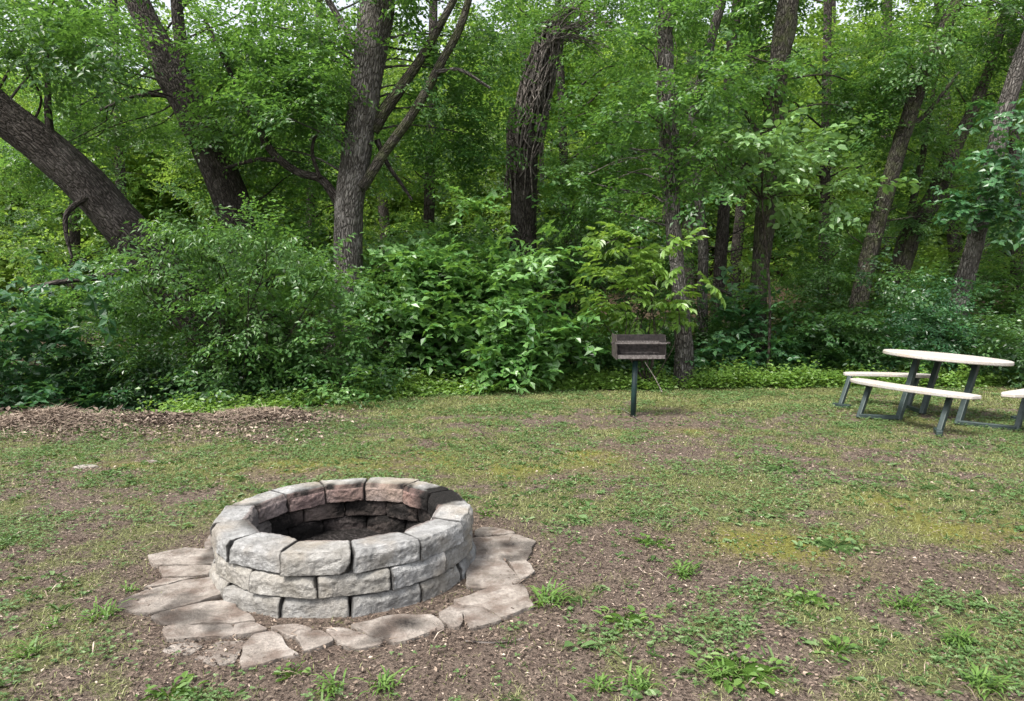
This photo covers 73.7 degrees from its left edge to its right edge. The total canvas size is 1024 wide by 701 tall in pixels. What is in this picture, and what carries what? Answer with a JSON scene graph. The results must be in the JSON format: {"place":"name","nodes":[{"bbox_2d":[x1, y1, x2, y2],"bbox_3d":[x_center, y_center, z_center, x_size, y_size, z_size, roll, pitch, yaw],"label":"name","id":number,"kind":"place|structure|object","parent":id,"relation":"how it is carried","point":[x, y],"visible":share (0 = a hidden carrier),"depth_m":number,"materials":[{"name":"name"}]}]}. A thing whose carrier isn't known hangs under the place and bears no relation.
{"place":"outdoors","nodes":[
{"label":"outdoors","id":0,"kind":"place"},
{"bbox_2d":[0,0,1022,235],"label":"sky","id":1,"kind":"structure","parent":0,"point":[341,3],"materials":[{"name":"white"}]},
{"bbox_2d":[0,222,1023,700],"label":"ground","id":2,"kind":"structure","parent":0,"point":[914,520],"depth_m":3.87,"materials":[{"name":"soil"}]},
{"bbox_2d":[0,634,52,660],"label":"grass tuft","id":3,"kind":"object","parent":2,"relation":"on","point":[30,649],"visible":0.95,"depth_m":2.70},
{"bbox_2d":[0,0,115,345],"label":"background tree","id":4,"kind":"object","parent":2,"relation":"on","point":[17,99],"visible":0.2,"depth_m":18.66,"materials":[{"name":"green plant"}]},
{"bbox_2d":[0,256,178,411],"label":"broadleaf shrub","id":5,"kind":"object","parent":2,"relation":"on","point":[33,393],"visible":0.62,"depth_m":9.72,"materials":[{"name":"green plant"}]},
{"bbox_2d":[0,214,187,410],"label":"tall shrub","id":6,"kind":"object","parent":2,"relation":"on","point":[130,313],"visible":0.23,"depth_m":11.90,"materials":[{"name":"green plant"}]},
{"bbox_2d":[76,596,129,623],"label":"grass tuft","id":7,"kind":"object","parent":2,"relation":"on","point":[108,611],"visible":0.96,"depth_m":3.06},
{"bbox_2d":[17,310,200,411],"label":"dark shrub","id":8,"kind":"object","parent":2,"relation":"on","point":[107,387],"visible":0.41,"depth_m":9.96,"materials":[{"name":"green plant"}]},
{"bbox_2d":[0,0,233,364],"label":"background tree","id":9,"kind":"object","parent":2,"relation":"on","point":[74,237],"visible":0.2,"depth_m":20.64,"materials":[{"name":"green plant"}]},
{"bbox_2d":[0,0,237,330],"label":"background tree","id":10,"kind":"object","parent":2,"relation":"on","point":[162,179],"visible":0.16,"depth_m":25.98,"materials":[{"name":"green plant"}]},
{"bbox_2d":[0,0,260,393],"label":"leaning tree","id":11,"kind":"object","parent":2,"relation":"on","point":[90,190],"visible":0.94,"depth_m":9.80,"materials":[{"name":"green plant"}]},
{"bbox_2d":[75,223,241,397],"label":"tall shrub","id":12,"kind":"object","parent":2,"relation":"on","point":[141,326],"visible":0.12,"depth_m":14.09,"materials":[{"name":"green plant"}]},
{"bbox_2d":[117,577,221,616],"bbox_3d":[-1.601,1.179,3.242,0.468,0.057,0.322,-3,5,-40],"label":"flagstone","id":13,"kind":"object","parent":2,"relation":"on","point":[182,593],"visible":0.79,"depth_m":3.21,"materials":[{"name":"stone"}]},
{"bbox_2d":[135,671,209,700],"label":"leafy weed","id":14,"kind":"object","parent":2,"relation":"on","point":[184,681],"visible":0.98,"depth_m":2.42,"materials":[{"name":"green plant"}]},
{"bbox_2d":[77,326,273,411],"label":"dark shrub","id":15,"kind":"object","parent":2,"relation":"on","point":[159,356],"visible":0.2,"depth_m":10.32,"materials":[{"name":"green plant"}]},
{"bbox_2d":[148,547,214,568],"bbox_3d":[-1.781,1.146,3.741,0.427,0.056,0.270,0,4,0],"label":"flagstone","id":16,"kind":"object","parent":2,"relation":"on","point":[186,556],"visible":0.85,"depth_m":3.71,"materials":[{"name":"stone"}]},
{"bbox_2d":[163,642,202,654],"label":"flagstone","id":17,"kind":"object","parent":2,"relation":"on","point":[190,650],"visible":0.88,"depth_m":2.75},
{"bbox_2d":[0,399,367,445],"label":"leaf heap","id":18,"kind":"object","parent":2,"relation":"on","point":[93,417],"visible":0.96,"depth_m":7.49,"materials":[{"name":"plant"}]},
{"bbox_2d":[159,565,210,578],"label":"flagstone","id":19,"kind":"object","parent":2,"relation":"on","point":[196,571],"visible":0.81,"depth_m":3.52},
{"bbox_2d":[0,0,380,392],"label":"forked tree","id":20,"kind":"object","parent":2,"relation":"on","point":[179,88],"visible":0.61,"depth_m":12.52,"materials":[{"name":"green plant"}]},
{"bbox_2d":[162,624,233,642],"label":"flagstone","id":21,"kind":"object","parent":2,"relation":"on","point":[178,633],"visible":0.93,"depth_m":2.86,"materials":[{"name":"stone"}]},
{"bbox_2d":[151,600,254,627],"bbox_3d":[-1.358,1.193,3.052,0.470,0.056,0.244,0,4,0],"label":"flagstone","id":22,"kind":"object","parent":2,"relation":"on","point":[218,612],"visible":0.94,"depth_m":3.02,"materials":[{"name":"stone"}]},
{"bbox_2d":[51,183,367,398],"bbox_3d":[-4.231,-0.411,9.674,4.394,3.681,2.307,0,4,0],"label":"pale shrub","id":23,"kind":"object","parent":2,"relation":"on","point":[223,237],"visible":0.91,"depth_m":9.41,"materials":[{"name":"green plant"}]},
{"bbox_2d":[194,640,244,666],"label":"flagstone","id":24,"kind":"object","parent":2,"relation":"on","point":[230,658],"visible":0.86,"depth_m":2.70,"materials":[{"name":"stone"}]},
{"bbox_2d":[151,311,313,409],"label":"dark shrub","id":25,"kind":"object","parent":2,"relation":"on","point":[231,377],"visible":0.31,"depth_m":9.63,"materials":[{"name":"green plant"}]},
{"bbox_2d":[233,622,266,638],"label":"flagstone","id":26,"kind":"object","parent":2,"relation":"on","point":[245,629],"visible":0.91,"depth_m":2.89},
{"bbox_2d":[181,207,341,397],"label":"green shrub","id":27,"kind":"object","parent":2,"relation":"on","point":[287,285],"visible":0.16,"depth_m":11.71,"materials":[{"name":"green plant"}]},
{"bbox_2d":[240,631,298,672],"bbox_3d":[-1.001,1.211,2.743,0.211,0.056,0.273,-3,5,-34],"label":"flagstone","id":28,"kind":"object","parent":2,"relation":"on","point":[270,646],"visible":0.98,"depth_m":2.70,"materials":[{"name":"stone"}]},
{"bbox_2d":[162,251,412,407],"bbox_3d":[-3.027,0.007,10.232,3.694,3.002,3.106,3,5,33],"label":"pale shrub","id":29,"kind":"object","parent":2,"relation":"on","point":[314,342],"visible":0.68,"depth_m":9.82,"materials":[{"name":"green plant"}]},
{"bbox_2d":[194,151,381,355],"bbox_3d":[-5.059,-1.257,15.337,5.431,5.340,4.069,2,5,33],"label":"tall shrub","id":30,"kind":"object","parent":2,"relation":"on","point":[297,185],"visible":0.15,"depth_m":13.97,"materials":[{"name":"green plant"}]},
{"bbox_2d":[271,624,311,639],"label":"flagstone","id":31,"kind":"object","parent":2,"relation":"on","point":[285,630],"visible":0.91,"depth_m":2.89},
{"bbox_2d":[167,0,455,336],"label":"background tree","id":32,"kind":"object","parent":2,"relation":"on","point":[380,136],"visible":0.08,"depth_m":17.56,"materials":[{"name":"green plant"}]},
{"bbox_2d":[296,630,333,653],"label":"flagstone","id":33,"kind":"object","parent":2,"relation":"on","point":[311,640],"visible":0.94,"depth_m":2.79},
{"bbox_2d":[309,664,346,700],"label":"grass tuft","id":34,"kind":"object","parent":2,"relation":"on","point":[333,682],"visible":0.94,"depth_m":2.44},
{"bbox_2d":[241,332,417,400],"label":"green shrub","id":35,"kind":"object","parent":2,"relation":"on","point":[382,380],"visible":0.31,"depth_m":10.14,"materials":[{"name":"green plant"}]},
{"bbox_2d":[208,477,475,618],"bbox_3d":[-0.886,1.016,3.715,1.378,0.346,1.388,0,4,0],"label":"fire pit","id":36,"kind":"object","parent":2,"relation":"on","point":[332,548],"visible":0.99,"depth_m":3.25,"materials":[{"name":"grey stone"}]},
{"bbox_2d":[0,338,695,412],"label":"forest litter","id":37,"kind":"object","parent":2,"relation":"on","point":[90,410],"visible":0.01,"depth_m":8.85,"materials":[{"name":"brown plant"}]},
{"bbox_2d":[326,627,382,651],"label":"flagstone","id":38,"kind":"object","parent":2,"relation":"on","point":[345,638],"visible":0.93,"depth_m":2.79,"materials":[{"name":"stone"}]},
{"bbox_2d":[171,0,551,378],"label":"tall tree","id":39,"kind":"object","parent":2,"relation":"on","point":[369,41],"visible":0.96,"depth_m":11.30,"materials":[{"name":"green plant"}]},
{"bbox_2d":[242,0,509,302],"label":"background tree","id":40,"kind":"object","parent":2,"relation":"on","point":[383,210],"visible":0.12,"depth_m":27.50,"materials":[{"name":"green plant"}]},
{"bbox_2d":[330,316,434,376],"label":"dark shrub","id":41,"kind":"object","parent":2,"relation":"on","point":[417,360],"visible":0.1,"depth_m":11.35,"materials":[{"name":"green plant"}]},
{"bbox_2d":[350,665,419,698],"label":"grass tuft","id":42,"kind":"object","parent":2,"relation":"on","point":[385,679],"visible":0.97,"depth_m":2.46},
{"bbox_2d":[351,614,444,645],"bbox_3d":[-0.477,1.200,2.920,0.350,0.054,0.250,-2,5,-33],"label":"flagstone","id":43,"kind":"object","parent":2,"relation":"on","point":[386,627],"visible":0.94,"depth_m":2.91,"materials":[{"name":"stone"}]},
{"bbox_2d":[310,204,541,365],"bbox_3d":[-1.960,-1.194,14.999,5.399,3.793,4.189,0,4,0],"label":"tall shrub","id":44,"kind":"object","parent":2,"relation":"on","point":[429,231],"visible":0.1,"depth_m":14.57,"materials":[{"name":"green plant"}]},
{"bbox_2d":[283,0,576,320],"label":"background tree","id":45,"kind":"object","parent":2,"relation":"on","point":[428,214],"visible":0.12,"depth_m":18.46,"materials":[{"name":"green plant"}]},
{"bbox_2d":[325,226,556,374],"bbox_3d":[-1.264,-0.802,11.864,3.987,2.830,2.859,-2,4,-23],"label":"leafy bush","id":46,"kind":"object","parent":2,"relation":"on","point":[435,304],"visible":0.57,"depth_m":11.12,"materials":[{"name":"green plant"}]},
{"bbox_2d":[422,293,476,378],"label":"pokeweed plant","id":47,"kind":"object","parent":2,"relation":"on","point":[458,353],"visible":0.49,"depth_m":11.22,"materials":[{"name":"green plant"}]},
{"bbox_2d":[439,605,462,629],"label":"flagstone","id":48,"kind":"object","parent":2,"relation":"on","point":[451,616],"visible":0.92,"depth_m":3.01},
{"bbox_2d":[312,178,630,384],"bbox_3d":[-0.531,-0.922,11.946,4.994,3.943,4.880,-4,5,-43],"label":"leafy bush","id":49,"kind":"object","parent":2,"relation":"on","point":[505,282],"visible":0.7,"depth_m":11.08,"materials":[{"name":"green plant"}]},
{"bbox_2d":[463,606,501,630],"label":"flagstone","id":50,"kind":"object","parent":2,"relation":"on","point":[475,618],"visible":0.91,"depth_m":2.98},
{"bbox_2d":[453,584,533,619],"bbox_3d":[-0.046,1.182,3.188,0.370,0.054,0.305,-3,5,-39],"label":"flagstone","id":51,"kind":"object","parent":2,"relation":"on","point":[505,598],"visible":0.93,"depth_m":3.17,"materials":[{"name":"stone"}]},
{"bbox_2d":[466,558,521,590],"bbox_3d":[-0.093,1.161,3.523,0.290,0.053,0.387,0,4,0],"label":"flagstone","id":52,"kind":"object","parent":2,"relation":"on","point":[483,573],"visible":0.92,"depth_m":3.47,"materials":[{"name":"stone"}]},
{"bbox_2d":[474,527,514,536],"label":"flagstone","id":53,"kind":"object","parent":2,"relation":"on","point":[486,531],"visible":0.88,"depth_m":4.12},
{"bbox_2d":[472,534,535,561],"bbox_3d":[-0.056,1.135,3.886,0.387,0.060,0.404,0,4,0],"label":"flagstone","id":54,"kind":"object","parent":2,"relation":"on","point":[503,547],"visible":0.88,"depth_m":3.87,"materials":[{"name":"stone"}]},
{"bbox_2d":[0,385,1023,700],"bbox_3d":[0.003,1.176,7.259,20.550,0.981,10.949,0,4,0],"label":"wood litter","id":55,"kind":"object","parent":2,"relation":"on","point":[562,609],"visible":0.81,"depth_m":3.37,"materials":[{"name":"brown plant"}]},
{"bbox_2d":[0,384,1023,700],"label":"clover leaves","id":56,"kind":"object","parent":2,"relation":"on","point":[586,478],"visible":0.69,"depth_m":5.40,"materials":[{"name":"plant"}]},
{"bbox_2d":[0,3,1023,315],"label":"woods","id":57,"kind":"object","parent":2,"relation":"on","point":[146,197],"visible":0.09,"depth_m":31.08,"materials":[{"name":"green plant"}]},
{"bbox_2d":[0,406,1023,700],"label":"lawn weeds","id":58,"kind":"object","parent":2,"relation":"on","point":[726,518],"visible":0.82,"depth_m":4.62,"materials":[{"name":"green plant"}]},
{"bbox_2d":[427,297,611,395],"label":"leafy bush","id":59,"kind":"object","parent":2,"relation":"on","point":[521,371],"visible":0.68,"depth_m":10.75,"materials":[{"name":"green plant"}]},
{"bbox_2d":[508,558,534,581],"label":"flagstone","id":60,"kind":"object","parent":2,"relation":"on","point":[520,568],"visible":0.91,"depth_m":3.56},
{"bbox_2d":[403,0,651,298],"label":"background tree","id":61,"kind":"object","parent":2,"relation":"on","point":[508,205],"visible":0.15,"depth_m":26.70,"materials":[{"name":"green plant"}]},
{"bbox_2d":[525,577,571,608],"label":"grass tuft","id":62,"kind":"object","parent":2,"relation":"on","point":[551,596],"visible":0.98,"depth_m":3.17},
{"bbox_2d":[440,185,697,363],"bbox_3d":[1.548,-1.429,14.423,5.724,4.041,4.590,0,4,0],"label":"tall shrub","id":63,"kind":"object","parent":2,"relation":"on","point":[563,274],"visible":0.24,"depth_m":14.15,"materials":[{"name":"green plant"}]},
{"bbox_2d":[468,0,680,318],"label":"vine wrapped tree","id":64,"kind":"object","parent":2,"relation":"on","point":[538,94],"visible":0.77,"depth_m":13.54,"materials":[{"name":"green plant"}]},
{"bbox_2d":[125,352,1023,413],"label":"ground cover","id":65,"kind":"object","parent":2,"relation":"on","point":[431,384],"visible":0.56,"depth_m":11.18,"materials":[{"name":"green plant"}]},
{"bbox_2d":[441,0,718,351],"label":"background tree","id":66,"kind":"object","parent":2,"relation":"on","point":[561,79],"visible":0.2,"depth_m":16.81,"materials":[{"name":"green plant"}]},
{"bbox_2d":[578,672,626,693],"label":"grass tuft","id":67,"kind":"object","parent":2,"relation":"on","point":[601,679],"visible":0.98,"depth_m":2.46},
{"bbox_2d":[551,311,670,383],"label":"dark shrub","id":68,"kind":"object","parent":2,"relation":"on","point":[614,361],"visible":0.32,"depth_m":12.04,"materials":[{"name":"green plant"}]},
{"bbox_2d":[592,605,661,633],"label":"leafy weed","id":69,"kind":"object","parent":2,"relation":"on","point":[629,616],"visible":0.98,"depth_m":2.99,"materials":[{"name":"green plant"}]},
{"bbox_2d":[611,333,669,416],"bbox_3d":[1.541,0.328,8.398,0.706,1.061,0.418,0,4,0],"label":"charcoal grill","id":70,"kind":"object","parent":2,"relation":"on","point":[635,348],"visible":1,"depth_m":8.41,"materials":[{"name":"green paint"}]},
{"bbox_2d":[558,221,725,381],"bbox_3d":[1.971,-0.712,10.960,2.488,2.759,1.991,-1,4,-8],"label":"lime sapling","id":71,"kind":"object","parent":2,"relation":"on","point":[641,258],"visible":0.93,"depth_m":10.74,"materials":[{"name":"green plant"}]},
{"bbox_2d":[621,660,665,700],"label":"grass tuft","id":72,"kind":"object","parent":2,"relation":"on","point":[639,671],"visible":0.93,"depth_m":2.48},
{"bbox_2d":[569,301,724,378],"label":"dark shrub","id":73,"kind":"object","parent":2,"relation":"on","point":[666,332],"visible":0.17,"depth_m":12.24,"materials":[{"name":"green plant"}]},
{"bbox_2d":[527,0,777,385],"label":"tree","id":74,"kind":"object","parent":2,"relation":"on","point":[666,109],"visible":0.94,"depth_m":11.41,"materials":[{"name":"green plant"}]},
{"bbox_2d":[665,558,703,580],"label":"grass tuft","id":75,"kind":"object","parent":2,"relation":"on","point":[680,566],"visible":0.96,"depth_m":3.51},
{"bbox_2d":[557,0,816,296],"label":"background tree","id":76,"kind":"object","parent":2,"relation":"on","point":[692,227],"visible":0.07,"depth_m":28.53,"materials":[{"name":"green plant"}]},
{"bbox_2d":[697,655,748,690],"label":"grass tuft","id":77,"kind":"object","parent":2,"relation":"on","point":[712,670],"visible":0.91,"depth_m":2.52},
{"bbox_2d":[639,266,818,385],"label":"shrub","id":78,"kind":"object","parent":2,"relation":"on","point":[728,314],"visible":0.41,"depth_m":12.27,"materials":[{"name":"green plant"}]},
{"bbox_2d":[640,254,819,367],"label":"green shrub","id":79,"kind":"object","parent":2,"relation":"on","point":[709,332],"visible":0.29,"depth_m":12.95,"materials":[{"name":"green plant"}]},
{"bbox_2d":[591,1,875,327],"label":"background tree","id":80,"kind":"object","parent":2,"relation":"on","point":[736,237],"visible":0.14,"depth_m":21.62,"materials":[{"name":"green plant"}]},
{"bbox_2d":[646,0,823,353],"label":"thin leaning tree","id":81,"kind":"object","parent":2,"relation":"on","point":[703,248],"visible":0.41,"depth_m":13.81,"materials":[{"name":"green plant"}]},
{"bbox_2d":[685,644,786,695],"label":"leafy weed","id":82,"kind":"object","parent":2,"relation":"on","point":[749,668],"visible":0.91,"depth_m":2.56,"materials":[{"name":"green plant"}]},
{"bbox_2d":[622,0,864,343],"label":"slender dark tree","id":83,"kind":"object","parent":2,"relation":"on","point":[722,239],"visible":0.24,"depth_m":16.78,"materials":[{"name":"green plant"}]},
{"bbox_2d":[752,460,808,473],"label":"leafy weed","id":84,"kind":"object","parent":2,"relation":"on","point":[788,469],"visible":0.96,"depth_m":5.72,"materials":[{"name":"green plant"}]},
{"bbox_2d":[650,98,919,370],"bbox_3d":[4.737,-1.626,11.435,4.659,4.603,2.858,0,4,0],"label":"pale sapling","id":85,"kind":"object","parent":2,"relation":"on","point":[780,169],"visible":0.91,"depth_m":11.30,"materials":[{"name":"green plant"}]},
{"bbox_2d":[673,0,925,360],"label":"straight brown tree","id":86,"kind":"object","parent":2,"relation":"on","point":[779,64],"visible":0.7,"depth_m":12.93,"materials":[{"name":"green plant"}]},
{"bbox_2d":[780,584,839,609],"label":"leafy weed","id":87,"kind":"object","parent":2,"relation":"on","point":[812,597],"visible":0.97,"depth_m":3.20,"materials":[{"name":"green plant"}]},
{"bbox_2d":[696,310,947,378],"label":"olive shrub","id":88,"kind":"object","parent":2,"relation":"on","point":[820,354],"visible":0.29,"depth_m":12.33,"materials":[{"name":"green plant"}]},
{"bbox_2d":[682,0,982,336],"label":"background tree","id":89,"kind":"object","parent":2,"relation":"on","point":[827,11],"visible":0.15,"depth_m":18.45,"materials":[{"name":"green plant"}]},
{"bbox_2d":[812,635,858,661],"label":"leafy weed","id":90,"kind":"object","parent":2,"relation":"on","point":[838,641],"visible":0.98,"depth_m":2.72,"materials":[{"name":"green plant"}]},
{"bbox_2d":[797,532,879,560],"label":"leafy weed","id":91,"kind":"object","parent":2,"relation":"on","point":[828,544],"visible":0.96,"depth_m":3.90,"materials":[{"name":"green plant"}]},
{"bbox_2d":[707,0,975,288],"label":"background tree","id":92,"kind":"object","parent":2,"relation":"on","point":[834,30],"visible":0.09,"depth_m":29.03,"materials":[{"name":"green plant"}]},
{"bbox_2d":[766,247,943,380],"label":"dark shrub","id":93,"kind":"object","parent":2,"relation":"on","point":[853,324],"visible":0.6,"depth_m":12.16,"materials":[{"name":"green plant"}]},
{"bbox_2d":[747,223,989,366],"bbox_3d":[7.755,-0.934,14.691,4.690,3.870,4.240,0,4,0],"label":"tall shrub","id":94,"kind":"object","parent":2,"relation":"on","point":[821,280],"visible":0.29,"depth_m":14.76,"materials":[{"name":"green plant"}]},
{"bbox_2d":[770,0,1006,309],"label":"background tree","id":95,"kind":"object","parent":2,"relation":"on","point":[811,19],"visible":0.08,"depth_m":24.41,"materials":[{"name":"green plant"}]},
{"bbox_2d":[775,0,1023,324],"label":"leaning tree","id":96,"kind":"object","parent":2,"relation":"on","point":[912,97],"visible":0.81,"depth_m":13.77,"materials":[{"name":"green plant"}]},
{"bbox_2d":[877,588,933,615],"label":"grass tuft","id":97,"kind":"object","parent":2,"relation":"on","point":[902,601],"visible":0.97,"depth_m":3.12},
{"bbox_2d":[806,0,1023,331],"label":"background tree","id":98,"kind":"object","parent":2,"relation":"on","point":[950,237],"visible":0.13,"depth_m":19.75,"materials":[{"name":"green plant"}]},
{"bbox_2d":[833,268,1022,386],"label":"shrub","id":99,"kind":"object","parent":2,"relation":"on","point":[908,324],"visible":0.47,"depth_m":12.25,"materials":[{"name":"green plant"}]},
{"bbox_2d":[832,349,1023,436],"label":"picnic table","id":100,"kind":"object","parent":2,"relation":"on","point":[910,388],"visible":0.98,"depth_m":8.00,"materials":[{"name":"grey metal"}]},
{"bbox_2d":[852,1,1023,282],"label":"background tree","id":101,"kind":"object","parent":2,"relation":"on","point":[952,102],"visible":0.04,"depth_m":27.16,"materials":[{"name":"green plant"}]},
{"bbox_2d":[866,0,1023,345],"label":"background tree","id":102,"kind":"object","parent":2,"relation":"on","point":[1012,151],"visible":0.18,"depth_m":17.50,"materials":[{"name":"green plant"}]},
{"bbox_2d":[870,0,1023,319],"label":"mossy leaning tree","id":103,"kind":"object","parent":2,"relation":"on","point":[906,256],"visible":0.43,"depth_m":14.84,"materials":[{"name":"green plant"}]},
{"bbox_2d":[930,622,997,650],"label":"grass tuft","id":104,"kind":"object","parent":2,"relation":"on","point":[953,638],"visible":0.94,"depth_m":2.78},
{"bbox_2d":[910,204,1023,347],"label":"tall shrub","id":105,"kind":"object","parent":2,"relation":"on","point":[1007,295],"visible":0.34,"depth_m":15.08,"materials":[{"name":"green plant"}]},
{"bbox_2d":[916,0,1023,364],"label":"ivy covered tree","id":106,"kind":"object","parent":2,"relation":"on","point":[988,204],"visible":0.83,"depth_m":12.61,"materials":[{"name":"green plant"}]},
{"bbox_2d":[917,301,1023,388],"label":"dark shrub","id":107,"kind":"object","parent":2,"relation":"on","point":[1009,349],"visible":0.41,"depth_m":11.44,"materials":[{"name":"green plant"}]},
{"bbox_2d":[959,660,1023,700],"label":"grass tuft","id":108,"kind":"object","parent":2,"relation":"on","point":[981,676],"visible":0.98,"depth_m":2.45,"materials":[{"name":"plant"}]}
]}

